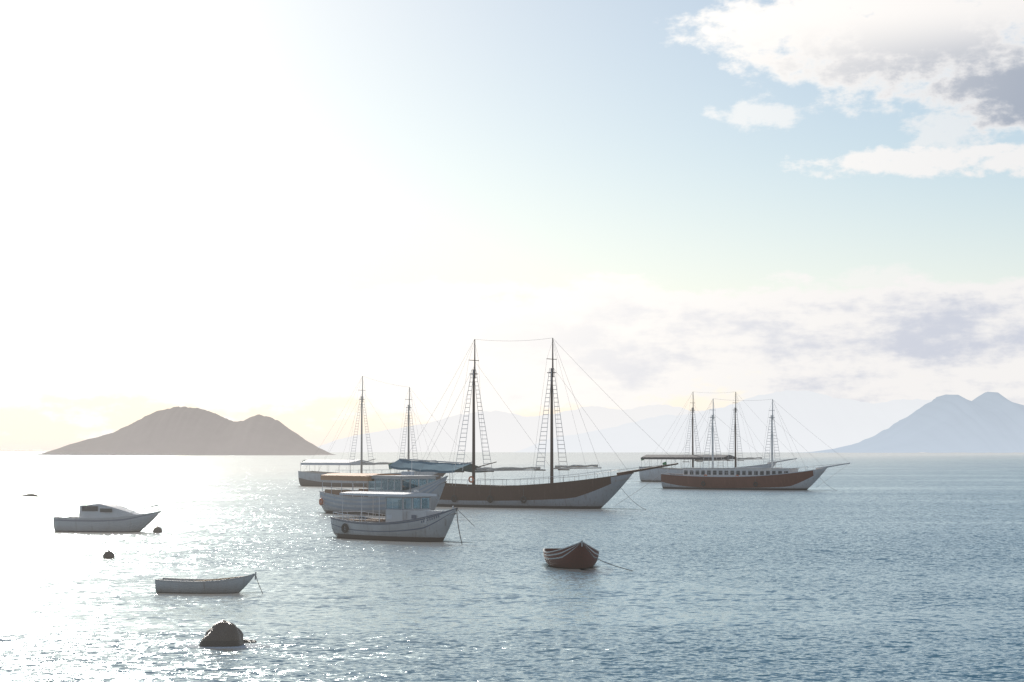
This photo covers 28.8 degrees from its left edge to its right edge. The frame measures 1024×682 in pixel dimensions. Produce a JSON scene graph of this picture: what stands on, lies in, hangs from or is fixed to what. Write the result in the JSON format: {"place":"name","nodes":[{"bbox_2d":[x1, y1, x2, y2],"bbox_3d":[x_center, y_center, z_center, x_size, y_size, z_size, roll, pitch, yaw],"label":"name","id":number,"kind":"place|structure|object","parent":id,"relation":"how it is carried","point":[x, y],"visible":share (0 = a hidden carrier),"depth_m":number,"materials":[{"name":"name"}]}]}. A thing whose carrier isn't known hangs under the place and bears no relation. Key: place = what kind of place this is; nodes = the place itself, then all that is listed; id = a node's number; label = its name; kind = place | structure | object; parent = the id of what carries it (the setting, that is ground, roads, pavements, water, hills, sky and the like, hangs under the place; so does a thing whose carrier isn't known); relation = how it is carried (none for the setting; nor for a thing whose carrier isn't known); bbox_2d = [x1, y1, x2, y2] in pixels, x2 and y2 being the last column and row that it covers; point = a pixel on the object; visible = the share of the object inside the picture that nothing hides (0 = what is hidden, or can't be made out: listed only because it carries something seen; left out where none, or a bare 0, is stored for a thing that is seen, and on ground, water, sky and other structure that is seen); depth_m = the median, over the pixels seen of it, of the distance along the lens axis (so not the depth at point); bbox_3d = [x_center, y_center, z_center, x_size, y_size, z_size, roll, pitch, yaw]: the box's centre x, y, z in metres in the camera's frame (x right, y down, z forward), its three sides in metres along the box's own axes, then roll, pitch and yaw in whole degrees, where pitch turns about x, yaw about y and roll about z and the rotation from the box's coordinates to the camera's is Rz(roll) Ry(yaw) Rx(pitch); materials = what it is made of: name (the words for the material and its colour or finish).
{"place":"outdoors","nodes":[
{"label":"outdoors","id":0,"kind":"place"},
{"bbox_2d":[33,406,334,454],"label":"island hill","id":1,"kind":"structure","parent":0,"point":[178,430],"depth_m":3630.02,"materials":[{"name":"grey stone"}]},
{"bbox_2d":[317,404,702,451],"bbox_3d":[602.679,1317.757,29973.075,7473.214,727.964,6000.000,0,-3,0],"label":"mountain","id":2,"kind":"structure","parent":0,"point":[505,431],"depth_m":28240.15,"materials":[{"name":"grey stone"}]},
{"bbox_2d":[0,452,1023,681],"bbox_3d":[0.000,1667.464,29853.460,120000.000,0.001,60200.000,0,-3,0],"label":"sea water","id":3,"kind":"structure","parent":0,"point":[891,567],"depth_m":98.36,"materials":[{"name":"blue liquid"}]},
{"bbox_2d":[18,493,38,496],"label":"rock","id":4,"kind":"object","parent":3,"relation":"in","point":[30,495],"visible":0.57,"depth_m":275.62,"materials":[{"name":"grey stone"}]},
{"bbox_2d":[53,503,160,531],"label":"cruiser boat","id":5,"kind":"object","parent":3,"relation":"on","point":[107,517],"visible":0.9,"depth_m":153.52,"materials":[{"name":"white plastic"}]},
{"bbox_2d":[103,549,114,557],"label":"buoy","id":6,"kind":"object","parent":3,"relation":"on","point":[108,554],"visible":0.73,"depth_m":115.99,"materials":[{"name":"grey plastic"}]},
{"bbox_2d":[153,526,161,532],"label":"buoy","id":7,"kind":"object","parent":3,"relation":"on","point":[157,529],"visible":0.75,"depth_m":152.77,"materials":[{"name":"grey plastic"}]},
{"bbox_2d":[152,591,257,593],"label":"foam","id":8,"kind":"object","parent":3,"relation":"on","point":[210,593],"visible":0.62,"depth_m":87.59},
{"bbox_2d":[155,572,262,593],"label":"dinghy","id":9,"kind":"object","parent":3,"relation":"on","point":[238,584],"visible":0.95,"depth_m":87.25,"materials":[{"name":"white wood"}]},
{"bbox_2d":[199,620,243,646],"bbox_3d":[-9.323,9.612,63.877,1.407,1.305,1.209,0,-3,0],"label":"rock","id":10,"kind":"object","parent":3,"relation":"in","point":[222,633],"visible":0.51,"depth_m":63.42,"materials":[{"name":"grey stone"}]},
{"bbox_2d":[186,644,266,647],"bbox_3d":[-9.123,9.737,63.601,4.250,0.001,2.720,0,-3,0],"label":"sea foam","id":11,"kind":"object","parent":3,"relation":"on","point":[245,645],"visible":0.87,"depth_m":63.38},
{"bbox_2d":[244,639,256,642],"bbox_3d":[-8.861,10.018,64.904,1.091,0.607,0.694,0,-3,0],"label":"rock","id":12,"kind":"object","parent":3,"relation":"in","point":[249,641],"visible":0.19,"depth_m":64.78,"materials":[{"name":"grey stone"}]},
{"bbox_2d":[319,471,447,515],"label":"passenger boat","id":13,"kind":"object","parent":3,"relation":"on","point":[330,500],"visible":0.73,"depth_m":194.44,"materials":[{"name":"white wood"}]},
{"bbox_2d":[298,376,471,486],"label":"schooner","id":14,"kind":"object","parent":3,"relation":"on","point":[309,478],"visible":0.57,"depth_m":353.03,"materials":[{"name":"white wood"}]},
{"bbox_2d":[330,537,466,542],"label":"foam","id":15,"kind":"object","parent":3,"relation":"on","point":[389,540],"visible":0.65,"depth_m":138.94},
{"bbox_2d":[330,480,473,543],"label":"passenger boat","id":16,"kind":"object","parent":3,"relation":"on","point":[403,523],"visible":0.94,"depth_m":138.91,"materials":[{"name":"wood"}]},
{"bbox_2d":[436,506,608,508],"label":"foam","id":17,"kind":"object","parent":3,"relation":"on","point":[547,508],"visible":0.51,"depth_m":217.36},
{"bbox_2d":[383,338,677,509],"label":"schooner","id":18,"kind":"object","parent":3,"relation":"on","point":[597,493],"visible":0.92,"depth_m":220.87,"materials":[{"name":"brown wood"}]},
{"bbox_2d":[546,564,595,569],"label":"foam","id":19,"kind":"object","parent":3,"relation":"on","point":[568,568],"visible":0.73,"depth_m":106.52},
{"bbox_2d":[543,540,631,570],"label":"rowboat","id":20,"kind":"object","parent":3,"relation":"on","point":[581,555],"visible":0.98,"depth_m":105.36,"materials":[{"name":"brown wood"}]},
{"bbox_2d":[639,392,796,481],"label":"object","id":21,"kind":"object","parent":3,"relation":"on","point":[650,475],"visible":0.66,"depth_m":407.73,"materials":[{"name":"white wood"}]},
{"bbox_2d":[661,399,849,490],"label":"sailing ship","id":22,"kind":"object","parent":3,"relation":"on","point":[777,478],"visible":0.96,"depth_m":326.44,"materials":[{"name":"brown wood"}]},
{"bbox_2d":[0,0,1023,451],"label":"sky","id":23,"kind":"structure","parent":0,"point":[234,210],"materials":[{"name":"white"}]},
{"bbox_2d":[516,390,931,451],"bbox_3d":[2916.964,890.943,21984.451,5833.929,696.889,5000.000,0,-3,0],"label":"mountain","id":24,"kind":"structure","parent":0,"point":[831,422],"depth_m":20429.61,"materials":[{"name":"grey stone"}]},
{"bbox_2d":[795,392,1023,452],"bbox_3d":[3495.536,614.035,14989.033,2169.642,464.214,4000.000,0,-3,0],"label":"mountain","id":25,"kind":"structure","parent":0,"point":[989,422],"depth_m":13953.52,"materials":[{"name":"blue stone"}]}
]}

